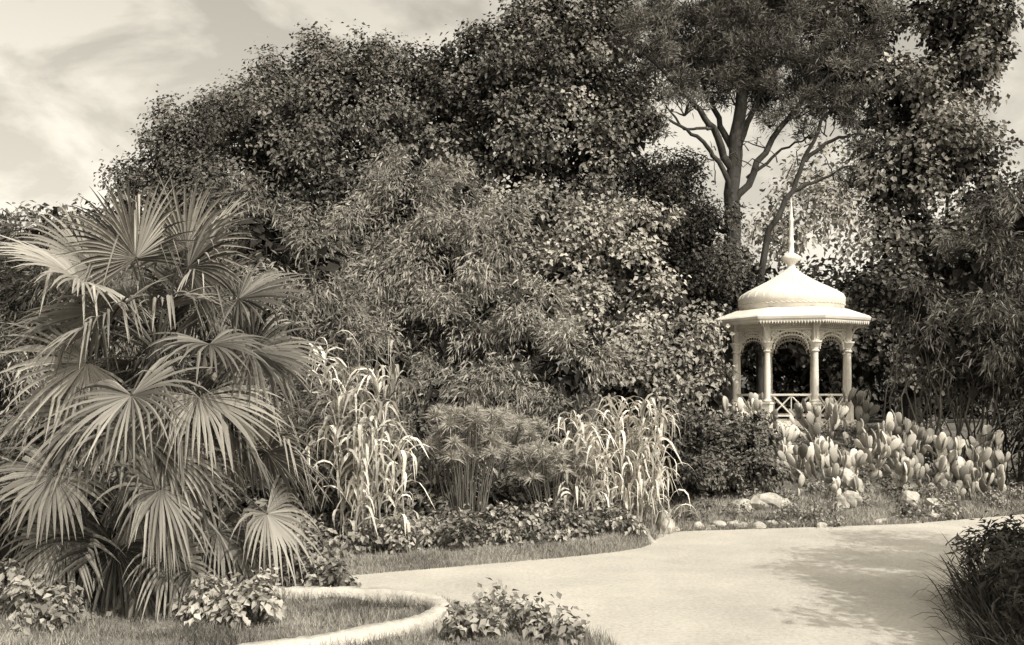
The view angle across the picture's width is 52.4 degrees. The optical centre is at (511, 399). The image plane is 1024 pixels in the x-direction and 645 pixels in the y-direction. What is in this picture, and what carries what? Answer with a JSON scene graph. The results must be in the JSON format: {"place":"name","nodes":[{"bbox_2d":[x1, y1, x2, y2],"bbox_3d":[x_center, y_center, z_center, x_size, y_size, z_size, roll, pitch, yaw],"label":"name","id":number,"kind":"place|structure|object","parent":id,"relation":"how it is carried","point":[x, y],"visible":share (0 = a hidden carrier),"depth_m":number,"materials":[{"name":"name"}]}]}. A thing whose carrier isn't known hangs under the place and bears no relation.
{"place":"outdoors","nodes":[
{"label":"outdoors","id":0,"kind":"place"},
{"bbox_2d":[0,400,1023,644],"bbox_3d":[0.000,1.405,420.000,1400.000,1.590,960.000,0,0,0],"label":"ground","id":1,"kind":"structure","parent":0,"point":[164,640],"depth_m":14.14,"materials":[{"name":"plant"}]},
{"bbox_2d":[0,558,111,635],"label":"broadleaf shrub","id":2,"kind":"object","parent":1,"relation":"on","point":[57,607],"visible":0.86,"depth_m":9.79,"materials":[{"name":"grey plant"}]},
{"bbox_2d":[0,171,343,621],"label":"windmill palm","id":3,"kind":"object","parent":1,"relation":"on","point":[140,563],"visible":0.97,"depth_m":10.28,"materials":[{"name":"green plant"}]},
{"bbox_2d":[166,567,285,629],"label":"broadleaf shrub","id":4,"kind":"object","parent":1,"relation":"on","point":[225,600],"visible":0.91,"depth_m":9.72,"materials":[{"name":"grey plant"}]},
{"bbox_2d":[0,161,457,511],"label":"bamboo thicket","id":5,"kind":"object","parent":1,"relation":"on","point":[14,303],"visible":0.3,"depth_m":17.74,"materials":[{"name":"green plant"}]},
{"bbox_2d":[77,18,461,430],"bbox_3d":[-7.106,-5.065,31.395,11.865,13.856,7.338,0,0,10],"label":"broadleaf tree","id":6,"kind":"object","parent":1,"relation":"on","point":[293,132],"visible":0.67,"depth_m":30.46,"materials":[{"name":"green plant"}]},
{"bbox_2d":[248,534,361,587],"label":"broadleaf shrub","id":7,"kind":"object","parent":1,"relation":"on","point":[332,571],"visible":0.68,"depth_m":11.29,"materials":[{"name":"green plant"}]},
{"bbox_2d":[0,427,671,583],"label":"understorey shrubs","id":8,"kind":"object","parent":1,"relation":"on","point":[498,494],"visible":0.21,"depth_m":15.21,"materials":[{"name":"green plant"}]},
{"bbox_2d":[292,374,385,530],"bbox_3d":[-2.668,0.817,15.218,1.369,2.391,1.685,0,0,44],"label":"giant reed","id":9,"kind":"object","parent":1,"relation":"on","point":[311,442],"visible":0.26,"depth_m":15.16,"materials":[{"name":"plant"}]},
{"bbox_2d":[238,586,451,644],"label":"garden kerb","id":10,"kind":"structure","parent":1,"relation":"on","point":[435,604],"depth_m":9.63,"materials":[{"name":"beige concrete"}]},
{"bbox_2d":[293,330,437,544],"bbox_3d":[-1.976,0.571,14.576,2.015,3.170,2.308,0,0,-40],"label":"giant reed","id":11,"kind":"object","parent":1,"relation":"on","point":[365,451],"visible":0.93,"depth_m":14.60,"materials":[{"name":"plant"}]},
{"bbox_2d":[403,420,495,509],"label":"evergreen shrub","id":12,"kind":"object","parent":1,"relation":"on","point":[430,465],"visible":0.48,"depth_m":16.20,"materials":[{"name":"plant"}]},
{"bbox_2d":[257,495,646,560],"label":"groundcover plants","id":13,"kind":"object","parent":1,"relation":"on","point":[441,531],"visible":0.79,"depth_m":14.74,"materials":[{"name":"grey plant"}]},
{"bbox_2d":[279,135,639,467],"bbox_3d":[-1.355,-2.317,23.769,7.925,8.190,5.898,0,0,44],"label":"bamboo grove","id":14,"kind":"object","parent":1,"relation":"on","point":[399,266],"visible":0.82,"depth_m":23.54,"materials":[{"name":"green plant"}]},
{"bbox_2d":[419,401,516,530],"bbox_3d":[-0.677,1.051,15.708,1.635,2.078,1.573,0,0,0],"label":"papyrus plant","id":15,"kind":"object","parent":1,"relation":"on","point":[467,418],"visible":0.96,"depth_m":15.48,"materials":[{"name":"grey plant"}]},
{"bbox_2d":[466,412,551,497],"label":"papyrus plant","id":16,"kind":"object","parent":1,"relation":"on","point":[523,430],"visible":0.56,"depth_m":17.20,"materials":[{"name":"grey plant"}]},
{"bbox_2d":[0,193,1023,445],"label":"background thicket","id":17,"kind":"object","parent":1,"relation":"on","point":[790,359],"visible":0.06,"depth_m":35.25,"materials":[{"name":"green plant"}]},
{"bbox_2d":[435,577,589,644],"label":"broadleaf shrub","id":18,"kind":"object","parent":1,"relation":"on","point":[528,620],"visible":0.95,"depth_m":9.19,"materials":[{"name":"grey plant"}]},
{"bbox_2d":[505,497,550,521],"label":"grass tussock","id":19,"kind":"object","parent":1,"relation":"on","point":[525,508],"depth_m":16.69,"materials":[{"name":"plant"}]},
{"bbox_2d":[379,0,717,450],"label":"broadleaf tree","id":20,"kind":"object","parent":1,"relation":"on","point":[532,69],"visible":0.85,"depth_m":29.30,"materials":[{"name":"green plant"}]},
{"bbox_2d":[501,437,600,526],"bbox_3d":[0.632,1.325,16.308,1.423,1.469,1.615,0,0,44],"label":"papyrus plant","id":21,"kind":"object","parent":1,"relation":"on","point":[527,450],"visible":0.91,"depth_m":16.19,"materials":[{"name":"grey plant"}]},
{"bbox_2d":[531,409,628,526],"bbox_3d":[1.119,1.144,16.526,1.453,2.011,1.556,0,0,27],"label":"giant reed","id":22,"kind":"object","parent":1,"relation":"on","point":[585,496],"visible":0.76,"depth_m":16.34,"materials":[{"name":"plant"}]},
{"bbox_2d":[558,517,610,536],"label":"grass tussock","id":23,"kind":"object","parent":1,"relation":"on","point":[578,527],"depth_m":15.71,"materials":[{"name":"plant"}]},
{"bbox_2d":[477,166,744,445],"bbox_3d":[2.228,-2.088,25.139,6.340,7.501,4.305,0,0,37],"label":"laurel tree","id":24,"kind":"object","parent":1,"relation":"on","point":[657,327],"visible":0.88,"depth_m":24.45,"materials":[{"name":"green plant"}]},
{"bbox_2d":[566,393,703,536],"bbox_3d":[1.914,1.072,16.895,1.978,2.368,1.843,0,0,34],"label":"giant reed","id":25,"kind":"object","parent":1,"relation":"on","point":[651,480],"visible":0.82,"depth_m":16.77,"materials":[{"name":"plant"}]},
{"bbox_2d":[599,405,712,505],"bbox_3d":[3.219,1.057,20.266,2.764,1.894,2.786,0,0,-32],"label":"evergreen shrub","id":26,"kind":"object","parent":1,"relation":"on","point":[693,474],"visible":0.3,"depth_m":19.46,"materials":[{"name":"grey plant"}]},
{"bbox_2d":[655,511,674,533],"bbox_3d":[2.515,2.061,17.084,0.314,0.484,0.307,0,0,0],"label":"garden rock","id":27,"kind":"object","parent":1,"relation":"on","point":[661,522],"visible":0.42,"depth_m":16.99,"materials":[{"name":"beige stone"}]},
{"bbox_2d":[658,503,703,521],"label":"grass tussock","id":28,"kind":"object","parent":1,"relation":"on","point":[682,514],"depth_m":17.86,"materials":[{"name":"plant"}]},
{"bbox_2d":[599,140,794,417],"bbox_3d":[5.354,-2.947,29.490,5.087,8.617,4.690,0,0,-42],"label":"holm oak tree","id":29,"kind":"object","parent":1,"relation":"on","point":[722,280],"visible":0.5,"depth_m":28.69,"materials":[{"name":"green plant"}]},
{"bbox_2d":[664,406,796,499],"bbox_3d":[4.201,1.063,20.171,2.378,1.888,2.323,0,0,0],"label":"evergreen shrub","id":30,"kind":"object","parent":1,"relation":"on","point":[748,446],"visible":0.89,"depth_m":19.71,"materials":[{"name":"grey plant"}]},
{"bbox_2d":[722,396,743,423],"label":"prickly pear cactus","id":31,"kind":"object","parent":1,"relation":"on","point":[739,403],"visible":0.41,"depth_m":22.62,"materials":[{"name":"green plant"}]},
{"bbox_2d":[730,504,742,513],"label":"garden rock","id":32,"kind":"object","parent":1,"relation":"on","point":[735,508],"visible":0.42,"depth_m":18.44,"materials":[{"name":"grey stone"}]},
{"bbox_2d":[731,498,752,509],"bbox_3d":[4.194,1.955,18.897,0.389,0.324,0.337,0,0,-28],"label":"garden rock","id":33,"kind":"object","parent":1,"relation":"on","point":[741,501],"visible":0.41,"depth_m":18.82,"materials":[{"name":"beige stone"}]},
{"bbox_2d":[734,392,762,424],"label":"prickly pear cactus","id":34,"kind":"object","parent":1,"relation":"on","point":[756,403],"visible":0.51,"depth_m":23.63,"materials":[{"name":"green plant"}]},
{"bbox_2d":[595,0,907,421],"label":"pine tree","id":35,"kind":"object","parent":1,"relation":"on","point":[739,36],"visible":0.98,"depth_m":30.27,"materials":[{"name":"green plant"}]},
{"bbox_2d":[749,492,782,508],"bbox_3d":[4.618,1.874,18.985,0.665,0.368,0.455,0,0,0],"label":"garden rock","id":36,"kind":"object","parent":1,"relation":"on","point":[770,499],"visible":0.7,"depth_m":18.84,"materials":[{"name":"beige stone"}]},
{"bbox_2d":[772,423,799,455],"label":"prickly pear cactus","id":37,"kind":"object","parent":1,"relation":"on","point":[790,434],"visible":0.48,"depth_m":21.98,"materials":[{"name":"green plant"}]},
{"bbox_2d":[780,498,792,508],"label":"garden rock","id":38,"kind":"object","parent":1,"relation":"on","point":[785,500],"visible":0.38,"depth_m":19.00,"materials":[{"name":"beige stone"}]},
{"bbox_2d":[770,409,805,442],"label":"prickly pear cactus","id":39,"kind":"object","parent":1,"relation":"on","point":[774,412],"visible":0.66,"depth_m":22.91,"materials":[{"name":"green plant"}]},
{"bbox_2d":[776,440,807,481],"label":"prickly pear cactus","id":40,"kind":"object","parent":1,"relation":"on","point":[782,448],"visible":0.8,"depth_m":20.63,"materials":[{"name":"green plant"}]},
{"bbox_2d":[716,199,870,432],"bbox_3d":[6.980,-1.825,26.000,3.696,6.450,3.696,0,0,15],"label":"gazebo","id":41,"kind":"object","parent":1,"relation":"on","point":[791,298],"visible":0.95,"depth_m":24.96,"materials":[{"name":"white paint"}]},
{"bbox_2d":[800,422,820,446],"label":"prickly pear cactus","id":42,"kind":"object","parent":1,"relation":"on","point":[816,432],"visible":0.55,"depth_m":21.80,"materials":[{"name":"green plant"}]},
{"bbox_2d":[786,446,847,491],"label":"prickly pear cactus","id":43,"kind":"object","parent":1,"relation":"on","point":[807,461],"visible":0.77,"depth_m":20.27,"materials":[{"name":"green plant"}]},
{"bbox_2d":[797,474,837,499],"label":"prickly pear cactus","id":44,"kind":"object","parent":1,"relation":"on","point":[801,481],"visible":0.98,"depth_m":19.77,"materials":[{"name":"plant"}]},
{"bbox_2d":[789,398,848,450],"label":"prickly pear cactus","id":45,"kind":"object","parent":1,"relation":"on","point":[833,415],"visible":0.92,"depth_m":22.83,"materials":[{"name":"green plant"}]},
{"bbox_2d":[810,436,837,478],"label":"prickly pear cactus","id":46,"kind":"object","parent":1,"relation":"on","point":[820,446],"visible":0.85,"depth_m":20.69,"materials":[{"name":"green plant"}]},
{"bbox_2d":[673,512,985,531],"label":"edging stones","id":47,"kind":"object","parent":1,"relation":"on","point":[758,525],"visible":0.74,"depth_m":17.72,"materials":[{"name":"beige stone"}]},
{"bbox_2d":[649,418,1023,527],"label":"bedding plants","id":48,"kind":"object","parent":1,"relation":"on","point":[948,492],"visible":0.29,"depth_m":19.81,"materials":[{"name":"grey plant"}]},
{"bbox_2d":[831,495,849,508],"bbox_3d":[6.058,1.913,19.209,0.307,0.310,0.292,0,0,0],"label":"garden rock","id":49,"kind":"object","parent":1,"relation":"on","point":[839,499],"visible":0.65,"depth_m":19.11,"materials":[{"name":"beige stone"}]},
{"bbox_2d":[832,476,858,496],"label":"prickly pear cactus","id":50,"kind":"object","parent":1,"relation":"on","point":[855,482],"visible":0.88,"depth_m":19.86,"materials":[{"name":"plant"}]},
{"bbox_2d":[836,448,866,476],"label":"prickly pear cactus","id":51,"kind":"object","parent":1,"relation":"on","point":[858,458],"visible":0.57,"depth_m":20.37,"materials":[{"name":"green plant"}]},
{"bbox_2d":[838,467,864,493],"bbox_3d":[6.597,1.596,20.311,0.545,0.586,0.478,0,0,0],"label":"garden rock","id":52,"kind":"object","parent":1,"relation":"on","point":[847,478],"visible":0.51,"depth_m":20.13,"materials":[{"name":"beige stone"}]},
{"bbox_2d":[842,490,862,507],"bbox_3d":[6.295,1.893,19.302,0.370,0.416,0.358,0,0,-34],"label":"garden rock","id":53,"kind":"object","parent":1,"relation":"on","point":[852,497],"visible":0.73,"depth_m":19.17,"materials":[{"name":"beige stone"}]},
{"bbox_2d":[842,387,879,443],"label":"prickly pear cactus","id":54,"kind":"object","parent":1,"relation":"on","point":[861,405],"visible":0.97,"depth_m":23.54,"materials":[{"name":"green plant"}]},
{"bbox_2d":[860,412,893,461],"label":"prickly pear cactus","id":55,"kind":"object","parent":1,"relation":"on","point":[889,424],"visible":0.58,"depth_m":21.59,"materials":[{"name":"green plant"}]},
{"bbox_2d":[854,428,900,479],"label":"prickly pear cactus","id":56,"kind":"object","parent":1,"relation":"on","point":[886,446],"visible":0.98,"depth_m":20.54,"materials":[{"name":"green plant"}]},
{"bbox_2d":[876,431,915,482],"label":"prickly pear cactus","id":57,"kind":"object","parent":1,"relation":"on","point":[892,459],"visible":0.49,"depth_m":21.28,"materials":[{"name":"green plant"}]},
{"bbox_2d":[884,409,915,461],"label":"prickly pear cactus","id":58,"kind":"object","parent":1,"relation":"on","point":[901,430],"visible":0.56,"depth_m":22.14,"materials":[{"name":"green plant"}]},
{"bbox_2d":[884,457,920,492],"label":"prickly pear cactus","id":59,"kind":"object","parent":1,"relation":"on","point":[905,469],"visible":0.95,"depth_m":20.24,"materials":[{"name":"green plant"}]},
{"bbox_2d":[899,490,919,505],"bbox_3d":[7.607,1.920,19.886,0.419,0.391,0.348,0,0,-35],"label":"garden rock","id":60,"kind":"object","parent":1,"relation":"on","point":[908,496],"visible":0.59,"depth_m":19.77,"materials":[{"name":"beige stone"}]},
{"bbox_2d":[799,0,1023,420],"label":"broadleaf tree","id":61,"kind":"object","parent":1,"relation":"on","point":[934,140],"visible":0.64,"depth_m":29.60,"materials":[{"name":"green plant"}]},
{"bbox_2d":[902,425,933,472],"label":"prickly pear cactus","id":62,"kind":"object","parent":1,"relation":"on","point":[921,433],"visible":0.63,"depth_m":22.06,"materials":[{"name":"green plant"}]},
{"bbox_2d":[913,455,947,495],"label":"prickly pear cactus","id":63,"kind":"object","parent":1,"relation":"on","point":[921,471],"visible":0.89,"depth_m":20.46,"materials":[{"name":"plant"}]},
{"bbox_2d":[923,498,939,508],"bbox_3d":[7.919,1.967,19.574,0.323,0.233,0.347,0,0,0],"label":"garden rock","id":64,"kind":"object","parent":1,"relation":"on","point":[927,501],"visible":0.71,"depth_m":19.51,"materials":[{"name":"beige stone"}]},
{"bbox_2d":[924,432,965,480],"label":"prickly pear cactus","id":65,"kind":"object","parent":1,"relation":"on","point":[940,440],"visible":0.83,"depth_m":21.28,"materials":[{"name":"green plant"}]},
{"bbox_2d":[901,535,997,597],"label":"grass tussock","id":66,"kind":"object","parent":1,"relation":"on","point":[966,569],"depth_m":11.55,"materials":[{"name":"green plant"}]},
{"bbox_2d":[934,479,965,502],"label":"prickly pear cactus","id":67,"kind":"object","parent":1,"relation":"on","point":[945,482],"visible":0.73,"depth_m":20.14,"materials":[{"name":"plant"}]},
{"bbox_2d":[879,167,1023,490],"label":"bamboo clump","id":68,"kind":"object","parent":1,"relation":"on","point":[994,366],"visible":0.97,"depth_m":21.96,"materials":[{"name":"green plant"}]},
{"bbox_2d":[933,455,972,486],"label":"prickly pear cactus","id":69,"kind":"object","parent":1,"relation":"on","point":[945,474],"visible":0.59,"depth_m":21.11,"materials":[{"name":"green plant"}]},
{"bbox_2d":[910,569,1020,635],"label":"grass tussock","id":70,"kind":"object","parent":1,"relation":"on","point":[974,606],"depth_m":9.95,"materials":[{"name":"grey plant"}]},
{"bbox_2d":[938,424,1003,482],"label":"prickly pear cactus","id":71,"kind":"object","parent":1,"relation":"on","point":[987,429],"visible":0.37,"depth_m":21.78,"materials":[{"name":"green plant"}]},
{"bbox_2d":[949,441,995,492],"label":"prickly pear cactus","id":72,"kind":"object","parent":1,"relation":"on","point":[972,455],"visible":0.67,"depth_m":21.27,"materials":[{"name":"green plant"}]},
{"bbox_2d":[954,465,994,501],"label":"prickly pear cactus","id":73,"kind":"object","parent":1,"relation":"on","point":[961,474],"visible":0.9,"depth_m":20.56,"materials":[{"name":"plant"}]},
{"bbox_2d":[946,510,1023,641],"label":"laurel shrub","id":74,"kind":"object","parent":1,"relation":"on","point":[1006,542],"visible":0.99,"depth_m":10.24,"materials":[{"name":"grey plant"}]},
{"bbox_2d":[968,464,1004,499],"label":"prickly pear cactus","id":75,"kind":"object","parent":1,"relation":"on","point":[999,469],"visible":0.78,"depth_m":20.89,"materials":[{"name":"plant"}]},
{"bbox_2d":[953,611,1023,644],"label":"grass tussock","id":76,"kind":"object","parent":1,"relation":"on","point":[1019,640],"depth_m":8.74,"materials":[{"name":"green plant"}]},
{"bbox_2d":[976,446,1010,494],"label":"prickly pear cactus","id":77,"kind":"object","parent":1,"relation":"on","point":[990,463],"visible":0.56,"depth_m":21.41,"materials":[{"name":"green plant"}]},
{"bbox_2d":[0,0,1023,401],"label":"sky","id":78,"kind":"structure","parent":0,"point":[76,76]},
{"bbox_2d":[245,514,1023,644],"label":"gravel path","id":79,"kind":"structure","parent":0,"point":[712,625],"depth_m":12.35,"materials":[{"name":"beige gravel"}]},
{"bbox_2d":[919,550,1004,616],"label":"grass tussock","id":80,"kind":"object","parent":79,"relation":"on","point":[961,581],"depth_m":10.73,"materials":[{"name":"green plant"}]},
{"bbox_2d":[925,596,1023,644],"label":"grass tussock","id":81,"kind":"object","parent":79,"relation":"on","point":[968,628],"depth_m":9.13,"materials":[{"name":"plant"}]},
{"bbox_2d":[713,130,905,279],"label":"distant trees","id":82,"kind":"object","parent":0,"point":[800,243],"visible":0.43,"depth_m":54.07,"materials":[{"name":"green plant"}]}
]}

